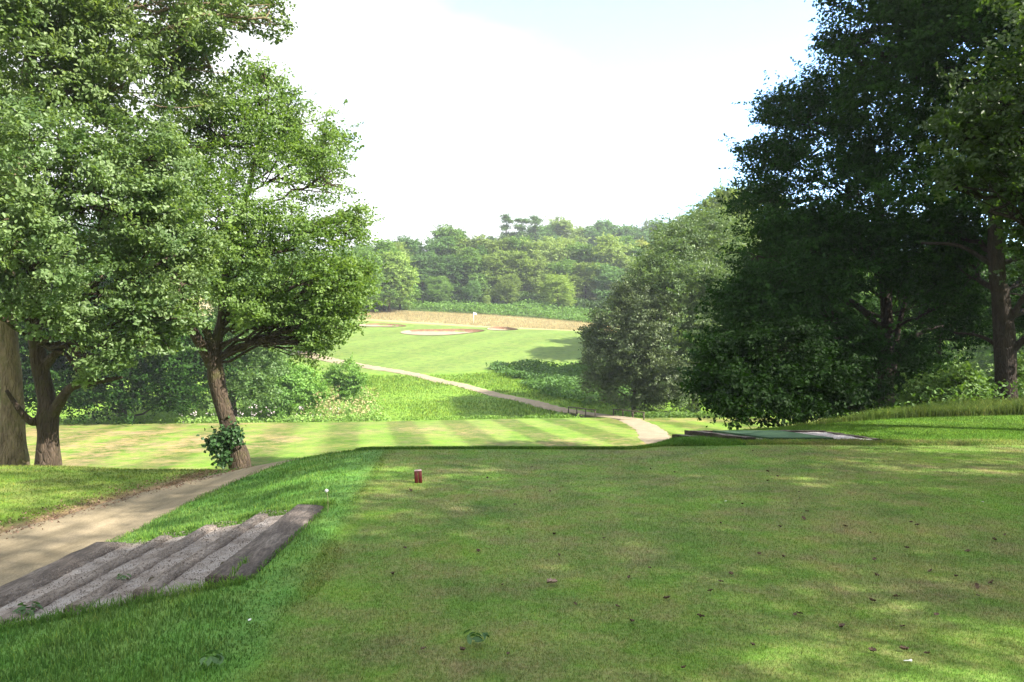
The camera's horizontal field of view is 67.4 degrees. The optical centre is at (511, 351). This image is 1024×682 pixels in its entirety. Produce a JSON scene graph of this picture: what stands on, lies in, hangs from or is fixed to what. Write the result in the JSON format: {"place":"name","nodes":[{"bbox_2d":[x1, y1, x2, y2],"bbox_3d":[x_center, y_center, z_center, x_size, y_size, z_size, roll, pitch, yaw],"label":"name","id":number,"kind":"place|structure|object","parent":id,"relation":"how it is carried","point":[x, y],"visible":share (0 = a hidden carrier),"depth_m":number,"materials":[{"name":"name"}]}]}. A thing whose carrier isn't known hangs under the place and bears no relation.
{"place":"outdoors","nodes":[
{"label":"outdoors","id":0,"kind":"place"},
{"bbox_2d":[0,464,229,525],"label":"lawn grass","id":1,"kind":"structure","parent":0,"point":[84,485],"depth_m":12.22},
{"bbox_2d":[0,459,294,585],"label":"path","id":2,"kind":"structure","parent":0,"point":[25,551],"depth_m":9.25,"materials":[{"name":"compacted earth"},{"name":"gravel"}]},
{"bbox_2d":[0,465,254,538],"bbox_3d":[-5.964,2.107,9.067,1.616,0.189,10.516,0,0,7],"label":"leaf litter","id":3,"kind":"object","parent":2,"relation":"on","point":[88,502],"visible":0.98,"depth_m":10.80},
{"bbox_2d":[0,448,384,681],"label":"bank grass","id":4,"kind":"structure","parent":0,"point":[147,666],"depth_m":4.92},
{"bbox_2d":[286,349,582,413],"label":"gravel path","id":5,"kind":"structure","parent":0,"point":[543,405],"depth_m":81.61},
{"bbox_2d":[0,292,1023,681],"bbox_3d":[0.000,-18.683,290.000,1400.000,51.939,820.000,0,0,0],"label":"ground","id":6,"kind":"structure","parent":0,"point":[138,446],"depth_m":6.75,"materials":[{"name":"plant"}]},
{"bbox_2d":[15,244,81,416],"bbox_3d":[-38.174,-3.915,55.187,16.849,19.436,14.653,0,0,0],"label":"broadleaf tree","id":7,"kind":"object","parent":6,"relation":"on","point":[26,365],"visible":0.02,"depth_m":51.94,"materials":[{"name":"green plant"}]},
{"bbox_2d":[0,83,257,465],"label":"oak tree","id":8,"kind":"object","parent":6,"relation":"on","point":[35,207],"visible":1,"depth_m":15.44,"materials":[{"name":"green plant"}]},
{"bbox_2d":[17,198,258,424],"bbox_3d":[-26.997,-2.358,55.307,17.814,17.669,13.292,0,0,0],"label":"broadleaf tree","id":9,"kind":"object","parent":6,"relation":"on","point":[180,387],"visible":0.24,"depth_m":52.16,"materials":[{"name":"green plant"}]},
{"bbox_2d":[0,0,297,465],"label":"oak tree","id":10,"kind":"object","parent":6,"relation":"on","point":[34,29],"visible":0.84,"depth_m":17.46,"materials":[{"name":"green plant"}]},
{"bbox_2d":[0,504,323,625],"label":"timber steps","id":11,"kind":"structure","parent":6,"relation":"on","point":[263,545],"depth_m":6.55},
{"bbox_2d":[12,601,42,614],"bbox_3d":[-3.602,1.909,5.705,0.193,0.085,0.188,0,0,-40],"label":"weed","id":12,"kind":"object","parent":11,"relation":"on","point":[22,608],"visible":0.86,"depth_m":5.67,"materials":[{"name":"green plant"}]},
{"bbox_2d":[0,510,286,615],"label":"chippings","id":13,"kind":"object","parent":11,"relation":"on","point":[120,570],"visible":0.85,"depth_m":6.51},
{"bbox_2d":[0,490,335,630],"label":"edge grass","id":14,"kind":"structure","parent":6,"relation":"on","point":[162,532],"depth_m":5.46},
{"bbox_2d":[60,404,340,423],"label":"wild flowers","id":15,"kind":"object","parent":6,"relation":"on","point":[196,414],"visible":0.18,"depth_m":53.96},
{"bbox_2d":[26,389,391,423],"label":"undergrowth","id":16,"kind":"object","parent":6,"relation":"on","point":[246,417],"visible":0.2,"depth_m":62.32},
{"bbox_2d":[198,649,223,665],"bbox_3d":[-1.521,1.550,3.884,0.122,0.064,0.118,0,0,-26],"label":"weed","id":17,"kind":"object","parent":6,"relation":"on","point":[220,659],"visible":1,"depth_m":3.87,"materials":[{"name":"green plant"}]},
{"bbox_2d":[168,252,301,417],"bbox_3d":[-20.619,-0.712,59.164,10.956,16.142,11.836,0,0,0],"label":"broadleaf tree","id":18,"kind":"object","parent":6,"relation":"on","point":[241,386],"visible":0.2,"depth_m":56.14,"materials":[{"name":"green plant"}]},
{"bbox_2d":[116,41,387,468],"bbox_3d":[-7.237,-2.106,21.159,7.235,13.101,5.452,0,0,-19],"label":"leaning tree","id":19,"kind":"object","parent":6,"relation":"on","point":[326,306],"visible":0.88,"depth_m":20.75,"materials":[{"name":"green plant"}]},
{"bbox_2d":[196,416,247,468],"bbox_3d":[-7.768,2.463,20.727,1.320,1.505,0.981,0,0,0],"label":"ivy","id":20,"kind":"object","parent":19,"relation":"attached to","point":[215,444],"visible":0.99,"depth_m":20.64,"materials":[{"name":"green plant"}]},
{"bbox_2d":[246,355,314,419],"bbox_3d":[-19.115,3.133,62.037,6.182,7.149,5.249,0,0,0],"label":"shrub","id":21,"kind":"object","parent":6,"relation":"on","point":[292,382],"visible":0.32,"depth_m":61.43,"materials":[{"name":"green plant"}]},
{"bbox_2d":[273,244,322,263],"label":"broadleaf tree","id":22,"kind":"object","parent":6,"relation":"on","point":[297,253],"visible":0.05,"depth_m":199.13,"materials":[{"name":"green plant"}]},
{"bbox_2d":[272,355,337,416],"bbox_3d":[-17.610,3.302,64.064,5.956,6.082,5.019,0,0,0],"label":"shrub","id":23,"kind":"object","parent":6,"relation":"on","point":[310,396],"visible":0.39,"depth_m":63.47,"materials":[{"name":"green plant"}]},
{"bbox_2d":[269,257,360,352],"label":"broadleaf tree","id":24,"kind":"object","parent":6,"relation":"on","point":[286,262],"visible":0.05,"depth_m":105.57,"materials":[{"name":"green plant"}]},
{"bbox_2d":[296,384,384,421],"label":"dry stalks","id":25,"kind":"object","parent":6,"relation":"on","point":[354,410],"visible":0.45,"depth_m":56.11,"materials":[{"name":"plant"}]},
{"bbox_2d":[315,356,376,403],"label":"shrub","id":26,"kind":"object","parent":6,"relation":"on","point":[356,379],"visible":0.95,"depth_m":69.36,"materials":[{"name":"green plant"}]},
{"bbox_2d":[332,247,388,307],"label":"broadleaf tree","id":27,"kind":"object","parent":6,"relation":"on","point":[378,260],"visible":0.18,"depth_m":151.07,"materials":[{"name":"green plant"}]},
{"bbox_2d":[350,246,400,310],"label":"broadleaf tree","id":28,"kind":"object","parent":6,"relation":"on","point":[391,291],"visible":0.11,"depth_m":162.27,"materials":[{"name":"green plant"}]},
{"bbox_2d":[359,323,405,326],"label":"sand bunker","id":29,"kind":"object","parent":6,"relation":"on","point":[378,325],"visible":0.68,"depth_m":141.85,"materials":[{"name":"sand"}]},
{"bbox_2d":[371,241,414,265],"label":"broadleaf tree","id":30,"kind":"object","parent":6,"relation":"on","point":[398,244],"visible":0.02,"depth_m":201.75,"materials":[{"name":"green plant"}]},
{"bbox_2d":[364,237,425,310],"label":"broadleaf tree","id":31,"kind":"object","parent":6,"relation":"on","point":[381,246],"visible":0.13,"depth_m":167.57,"materials":[{"name":"green plant"}]},
{"bbox_2d":[374,251,419,311],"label":"broadleaf tree","id":32,"kind":"object","parent":6,"relation":"on","point":[394,264],"visible":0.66,"depth_m":162.93,"materials":[{"name":"green plant"}]},
{"bbox_2d":[395,245,418,309],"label":"broadleaf tree","id":33,"kind":"object","parent":6,"relation":"on","point":[405,303],"visible":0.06,"depth_m":175.73,"materials":[{"name":"green plant"}]},
{"bbox_2d":[204,287,613,310],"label":"undergrowth","id":34,"kind":"object","parent":6,"relation":"on","point":[583,302],"visible":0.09,"depth_m":188.05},
{"bbox_2d":[393,235,425,288],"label":"broadleaf tree","id":35,"kind":"object","parent":6,"relation":"on","point":[415,245],"visible":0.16,"depth_m":212.93,"materials":[{"name":"green plant"}]},
{"bbox_2d":[414,469,421,482],"bbox_3d":[-1.138,1.520,9.319,0.090,0.172,0.086,-3,0,-7],"label":"tee marker","id":36,"kind":"object","parent":6,"relation":"on","point":[417,474],"visible":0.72,"depth_m":9.28,"materials":[{"name":"red paint"}]},
{"bbox_2d":[408,252,436,294],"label":"broadleaf tree","id":37,"kind":"object","parent":6,"relation":"on","point":[424,267],"visible":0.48,"depth_m":194.66,"materials":[{"name":"green plant"}]},
{"bbox_2d":[231,289,615,321],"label":"bracken","id":38,"kind":"object","parent":6,"relation":"on","point":[465,305],"visible":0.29,"depth_m":175.41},
{"bbox_2d":[410,235,458,284],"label":"broadleaf tree","id":39,"kind":"object","parent":6,"relation":"on","point":[435,246],"visible":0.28,"depth_m":211.30,"materials":[{"name":"green plant"}]},
{"bbox_2d":[424,274,456,302],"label":"bush","id":40,"kind":"object","parent":6,"relation":"on","point":[439,287],"visible":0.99,"depth_m":184.96,"materials":[{"name":"green plant"}]},
{"bbox_2d":[401,329,483,334],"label":"sand bunker","id":41,"kind":"object","parent":6,"relation":"on","point":[431,332],"visible":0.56,"depth_m":134.66,"materials":[{"name":"sand"}]},
{"bbox_2d":[424,221,469,267],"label":"broadleaf tree","id":42,"kind":"object","parent":6,"relation":"on","point":[450,230],"visible":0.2,"depth_m":215.77,"materials":[{"name":"green plant"}]},
{"bbox_2d":[429,251,470,293],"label":"broadleaf tree","id":43,"kind":"object","parent":6,"relation":"on","point":[446,265],"visible":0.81,"depth_m":193.38,"materials":[{"name":"green plant"}]},
{"bbox_2d":[459,280,482,302],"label":"bush","id":44,"kind":"object","parent":6,"relation":"on","point":[472,288],"visible":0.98,"depth_m":185.72,"materials":[{"name":"green plant"}]},
{"bbox_2d":[451,246,497,293],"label":"broadleaf tree","id":45,"kind":"object","parent":6,"relation":"on","point":[472,259],"visible":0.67,"depth_m":193.47,"materials":[{"name":"green plant"}]},
{"bbox_2d":[452,232,499,288],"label":"broadleaf tree","id":46,"kind":"object","parent":6,"relation":"on","point":[473,242],"visible":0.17,"depth_m":212.95,"materials":[{"name":"green plant"}]},
{"bbox_2d":[463,629,489,644],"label":"weed","id":47,"kind":"object","parent":6,"relation":"on","point":[475,638],"visible":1,"depth_m":4.14,"materials":[{"name":"green plant"}]},
{"bbox_2d":[475,243,489,283],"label":"broadleaf tree","id":48,"kind":"object","parent":6,"relation":"on","point":[481,251],"visible":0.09,"depth_m":199.33,"materials":[{"name":"green plant"}]},
{"bbox_2d":[482,295,490,303],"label":"bush","id":49,"kind":"object","parent":6,"relation":"on","point":[486,299],"visible":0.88,"depth_m":183.58,"materials":[{"name":"green plant"}]},
{"bbox_2d":[357,309,618,331],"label":"hay grass","id":50,"kind":"structure","parent":6,"relation":"on","point":[457,316],"depth_m":158.96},
{"bbox_2d":[397,413,583,420],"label":"undergrowth","id":51,"kind":"object","parent":6,"relation":"on","point":[492,416],"visible":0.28,"depth_m":56.11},
{"bbox_2d":[475,247,515,296],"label":"broadleaf tree","id":52,"kind":"object","parent":6,"relation":"on","point":[493,262],"visible":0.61,"depth_m":195.38,"materials":[{"name":"green plant"}]},
{"bbox_2d":[479,235,517,282],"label":"broadleaf tree","id":53,"kind":"object","parent":6,"relation":"on","point":[491,247],"visible":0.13,"depth_m":213.08,"materials":[{"name":"green plant"}]},
{"bbox_2d":[487,326,517,330],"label":"sand bunker","id":54,"kind":"object","parent":6,"relation":"on","point":[499,328],"visible":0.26,"depth_m":144.57,"materials":[{"name":"sand"}]},
{"bbox_2d":[260,369,749,422],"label":"rough grass","id":55,"kind":"structure","parent":6,"relation":"on","point":[377,381],"depth_m":74.65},
{"bbox_2d":[487,273,522,303],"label":"bush","id":56,"kind":"object","parent":6,"relation":"on","point":[507,285],"visible":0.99,"depth_m":184.83,"materials":[{"name":"green plant"}]},
{"bbox_2d":[496,213,515,240],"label":"pine tree","id":57,"kind":"object","parent":6,"relation":"on","point":[507,219],"visible":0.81,"depth_m":284.23,"materials":[{"name":"green plant"}]},
{"bbox_2d":[503,234,540,290],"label":"broadleaf tree","id":58,"kind":"object","parent":6,"relation":"on","point":[516,244],"visible":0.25,"depth_m":215.41,"materials":[{"name":"green plant"}]},
{"bbox_2d":[501,250,543,295],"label":"broadleaf tree","id":59,"kind":"object","parent":6,"relation":"on","point":[525,265],"visible":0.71,"depth_m":195.40,"materials":[{"name":"green plant"}]},
{"bbox_2d":[512,217,533,238],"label":"pine tree","id":60,"kind":"object","parent":6,"relation":"on","point":[520,228],"visible":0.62,"depth_m":283.62,"materials":[{"name":"green plant"}]},
{"bbox_2d":[526,212,544,243],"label":"pine tree","id":61,"kind":"object","parent":6,"relation":"on","point":[536,228],"visible":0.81,"depth_m":284.26,"materials":[{"name":"green plant"}]},
{"bbox_2d":[531,255,549,294],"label":"broadleaf tree","id":62,"kind":"object","parent":6,"relation":"on","point":[541,269],"visible":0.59,"depth_m":196.16,"materials":[{"name":"green plant"}]},
{"bbox_2d":[525,221,560,252],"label":"broadleaf tree","id":63,"kind":"object","parent":6,"relation":"on","point":[545,231],"visible":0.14,"depth_m":297.08,"materials":[{"name":"green plant"}]},
{"bbox_2d":[520,235,577,287],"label":"broadleaf tree","id":64,"kind":"object","parent":6,"relation":"on","point":[550,251],"visible":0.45,"depth_m":212.12,"materials":[{"name":"green plant"}]},
{"bbox_2d":[535,272,577,307],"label":"bush","id":65,"kind":"object","parent":6,"relation":"on","point":[557,286],"visible":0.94,"depth_m":182.90,"materials":[{"name":"green plant"}]},
{"bbox_2d":[540,235,577,244],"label":"broadleaf tree","id":66,"kind":"object","parent":6,"relation":"on","point":[552,239],"visible":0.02,"depth_m":256.53,"materials":[{"name":"green plant"}]},
{"bbox_2d":[542,256,579,297],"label":"broadleaf tree","id":67,"kind":"object","parent":6,"relation":"on","point":[560,267],"visible":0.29,"depth_m":195.87,"materials":[{"name":"green plant"}]},
{"bbox_2d":[551,237,580,292],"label":"broadleaf tree","id":68,"kind":"object","parent":6,"relation":"on","point":[571,242],"visible":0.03,"depth_m":217.80,"materials":[{"name":"green plant"}]},
{"bbox_2d":[545,214,591,244],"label":"broadleaf tree","id":69,"kind":"object","parent":6,"relation":"on","point":[563,227],"visible":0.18,"depth_m":302.10,"materials":[{"name":"green plant"}]},
{"bbox_2d":[486,359,659,404],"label":"bracken","id":70,"kind":"object","parent":6,"relation":"on","point":[553,380],"visible":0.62,"depth_m":84.38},
{"bbox_2d":[572,225,591,247],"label":"broadleaf tree","id":71,"kind":"object","parent":6,"relation":"on","point":[582,231],"visible":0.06,"depth_m":311.10,"materials":[{"name":"green plant"}]},
{"bbox_2d":[563,259,604,299],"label":"broadleaf tree","id":72,"kind":"object","parent":6,"relation":"on","point":[582,282],"visible":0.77,"depth_m":195.20,"materials":[{"name":"green plant"}]},
{"bbox_2d":[561,237,610,294],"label":"broadleaf tree","id":73,"kind":"object","parent":6,"relation":"on","point":[583,253],"visible":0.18,"depth_m":211.42,"materials":[{"name":"green plant"}]},
{"bbox_2d":[575,218,621,248],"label":"broadleaf tree","id":74,"kind":"object","parent":6,"relation":"on","point":[586,231],"visible":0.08,"depth_m":311.90,"materials":[{"name":"green plant"}]},
{"bbox_2d":[585,263,626,299],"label":"broadleaf tree","id":75,"kind":"object","parent":6,"relation":"on","point":[607,275],"visible":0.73,"depth_m":193.88,"materials":[{"name":"green plant"}]},
{"bbox_2d":[568,407,644,419],"bbox_3d":[7.261,5.178,61.992,2.074,1.672,13.477,0,0,-12],"label":"footbridge","id":76,"kind":"object","parent":6,"relation":"on","point":[593,415],"visible":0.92,"depth_m":61.27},
{"bbox_2d":[584,217,635,245],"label":"broadleaf tree","id":77,"kind":"object","parent":6,"relation":"on","point":[610,228],"visible":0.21,"depth_m":312.60,"materials":[{"name":"green plant"}]},
{"bbox_2d":[585,233,635,298],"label":"broadleaf tree","id":78,"kind":"object","parent":6,"relation":"on","point":[610,249],"visible":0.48,"depth_m":207.60,"materials":[{"name":"green plant"}]},
{"bbox_2d":[617,235,638,245],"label":"broadleaf tree","id":79,"kind":"object","parent":6,"relation":"on","point":[625,240],"visible":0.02,"depth_m":258.71,"materials":[{"name":"green plant"}]},
{"bbox_2d":[618,243,651,267],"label":"broadleaf tree","id":80,"kind":"object","parent":6,"relation":"on","point":[635,251],"visible":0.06,"depth_m":213.08,"materials":[{"name":"green plant"}]},
{"bbox_2d":[571,271,699,416],"bbox_3d":[9.817,0.057,61.349,10.966,13.351,7.056,0,0,25],"label":"hawthorn tree","id":81,"kind":"object","parent":6,"relation":"on","point":[629,318],"visible":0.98,"depth_m":60.71,"materials":[{"name":"green plant"}]},
{"bbox_2d":[618,224,656,241],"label":"broadleaf tree","id":82,"kind":"object","parent":6,"relation":"on","point":[641,234],"visible":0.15,"depth_m":310.91,"materials":[{"name":"green plant"}]},
{"bbox_2d":[638,218,656,247],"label":"broadleaf tree","id":83,"kind":"object","parent":6,"relation":"on","point":[645,223],"visible":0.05,"depth_m":315.50,"materials":[{"name":"green plant"}]},
{"bbox_2d":[639,218,675,249],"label":"broadleaf tree","id":84,"kind":"object","parent":6,"relation":"on","point":[654,225],"visible":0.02,"depth_m":312.58,"materials":[{"name":"green plant"}]},
{"bbox_2d":[602,205,779,413],"bbox_3d":[16.334,-3.453,64.312,15.743,19.453,13.454,0,0,-39],"label":"broadleaf tree","id":85,"kind":"object","parent":6,"relation":"on","point":[690,235],"visible":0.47,"depth_m":62.95,"materials":[{"name":"green plant"}]},
{"bbox_2d":[631,408,758,417],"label":"undergrowth","id":86,"kind":"object","parent":6,"relation":"on","point":[673,415],"visible":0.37,"depth_m":57.75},
{"bbox_2d":[685,176,794,286],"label":"poplar tree","id":87,"kind":"object","parent":6,"relation":"on","point":[710,202],"visible":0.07,"depth_m":83.14,"materials":[{"name":"green plant"}]},
{"bbox_2d":[672,430,882,440],"bbox_3d":[4.855,1.734,14.381,3.492,0.433,1.412,0,0,0],"label":"mat tee","id":88,"kind":"object","parent":6,"relation":"on","point":[835,435],"visible":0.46,"depth_m":14.54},
{"bbox_2d":[712,430,832,439],"bbox_3d":[4.820,1.546,14.337,1.222,0.037,1.847,0,0,-22],"label":"turf mat","id":89,"kind":"object","parent":88,"relation":"on","point":[773,434],"visible":0.98,"depth_m":14.23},
{"bbox_2d":[670,306,885,429],"bbox_3d":[7.492,0.906,20.997,6.509,4.346,5.205,0,0,0],"label":"shrub","id":90,"kind":"object","parent":6,"relation":"on","point":[771,386],"visible":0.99,"depth_m":20.92,"materials":[{"name":"green plant"}]},
{"bbox_2d":[669,190,921,428],"bbox_3d":[11.951,-1.086,33.405,10.746,12.108,8.957,0,0,0],"label":"broadleaf tree","id":91,"kind":"object","parent":6,"relation":"on","point":[873,302],"visible":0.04,"depth_m":32.20,"materials":[{"name":"green plant"}]},
{"bbox_2d":[658,414,1023,445],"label":"lawn grass","id":92,"kind":"structure","parent":6,"relation":"on","point":[932,419],"depth_m":15.97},
{"bbox_2d":[818,270,877,325],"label":"broadleaf tree","id":93,"kind":"object","parent":6,"relation":"on","point":[864,289],"depth_m":80.65,"materials":[{"name":"green plant"}]},
{"bbox_2d":[674,46,1023,426],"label":"spreading tree","id":94,"kind":"object","parent":6,"relation":"on","point":[802,288],"visible":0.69,"depth_m":24.82,"materials":[{"name":"green plant"}]},
{"bbox_2d":[804,0,1023,402],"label":"tall tree","id":95,"kind":"object","parent":6,"relation":"on","point":[918,45],"visible":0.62,"depth_m":22.51,"materials":[{"name":"green plant"}]},
{"bbox_2d":[887,372,953,407],"bbox_3d":[12.082,1.356,22.474,1.788,1.528,2.112,0,0,-39],"label":"shrub","id":96,"kind":"object","parent":6,"relation":"on","point":[913,386],"visible":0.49,"depth_m":22.39,"materials":[{"name":"green plant"}]},
{"bbox_2d":[876,306,965,373],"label":"broadleaf tree","id":97,"kind":"object","parent":6,"relation":"on","point":[947,352],"visible":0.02,"depth_m":74.05,"materials":[{"name":"green plant"}]},
{"bbox_2d":[827,377,1023,420],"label":"undergrowth","id":98,"kind":"object","parent":6,"relation":"on","point":[1020,394],"visible":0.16,"depth_m":21.25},
{"bbox_2d":[863,226,1023,402],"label":"broadleaf tree","id":99,"kind":"object","parent":6,"relation":"on","point":[1019,290],"visible":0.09,"depth_m":34.67,"materials":[{"name":"green plant"}]},
{"bbox_2d":[917,350,998,404],"bbox_3d":[12.612,0.843,21.613,1.872,1.834,2.148,0,0,0],"label":"shrub","id":100,"kind":"object","parent":6,"relation":"on","point":[964,376],"visible":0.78,"depth_m":21.44,"materials":[{"name":"green plant"}]},
{"bbox_2d":[906,0,1023,284],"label":"oak tree","id":101,"kind":"object","parent":6,"relation":"on","point":[974,132],"visible":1,"depth_m":15.31,"materials":[{"name":"green plant"}]},
{"bbox_2d":[948,337,993,369],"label":"broadleaf tree","id":102,"kind":"object","parent":6,"relation":"on","point":[979,354],"visible":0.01,"depth_m":83.41,"materials":[{"name":"green plant"}]},
{"bbox_2d":[958,320,1023,379],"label":"broadleaf tree","id":103,"kind":"object","parent":6,"relation":"on","point":[989,349],"visible":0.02,"depth_m":75.14,"materials":[{"name":"green plant"}]},
{"bbox_2d":[983,349,1023,398],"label":"shrub","id":104,"kind":"object","parent":6,"relation":"on","point":[1020,366],"visible":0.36,"depth_m":23.20,"materials":[{"name":"green plant"}]},
{"bbox_2d":[0,0,1023,264],"label":"sky","id":105,"kind":"structure","parent":0,"point":[472,112],"materials":[{"name":"white"}]},
{"bbox_2d":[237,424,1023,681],"bbox_3d":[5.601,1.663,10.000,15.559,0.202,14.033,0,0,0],"label":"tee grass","id":106,"kind":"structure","parent":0,"point":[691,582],"depth_m":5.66,"materials":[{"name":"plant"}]},
{"bbox_2d":[619,420,670,443],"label":"gravel path","id":107,"kind":"structure","parent":0,"point":[648,432],"depth_m":46.77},
{"bbox_2d":[357,438,1010,450],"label":"fringe grass","id":108,"kind":"structure","parent":0,"point":[712,442],"depth_m":13.17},
{"bbox_2d":[778,393,1023,426],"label":"tall grass","id":109,"kind":"structure","parent":0,"point":[961,408],"depth_m":19.12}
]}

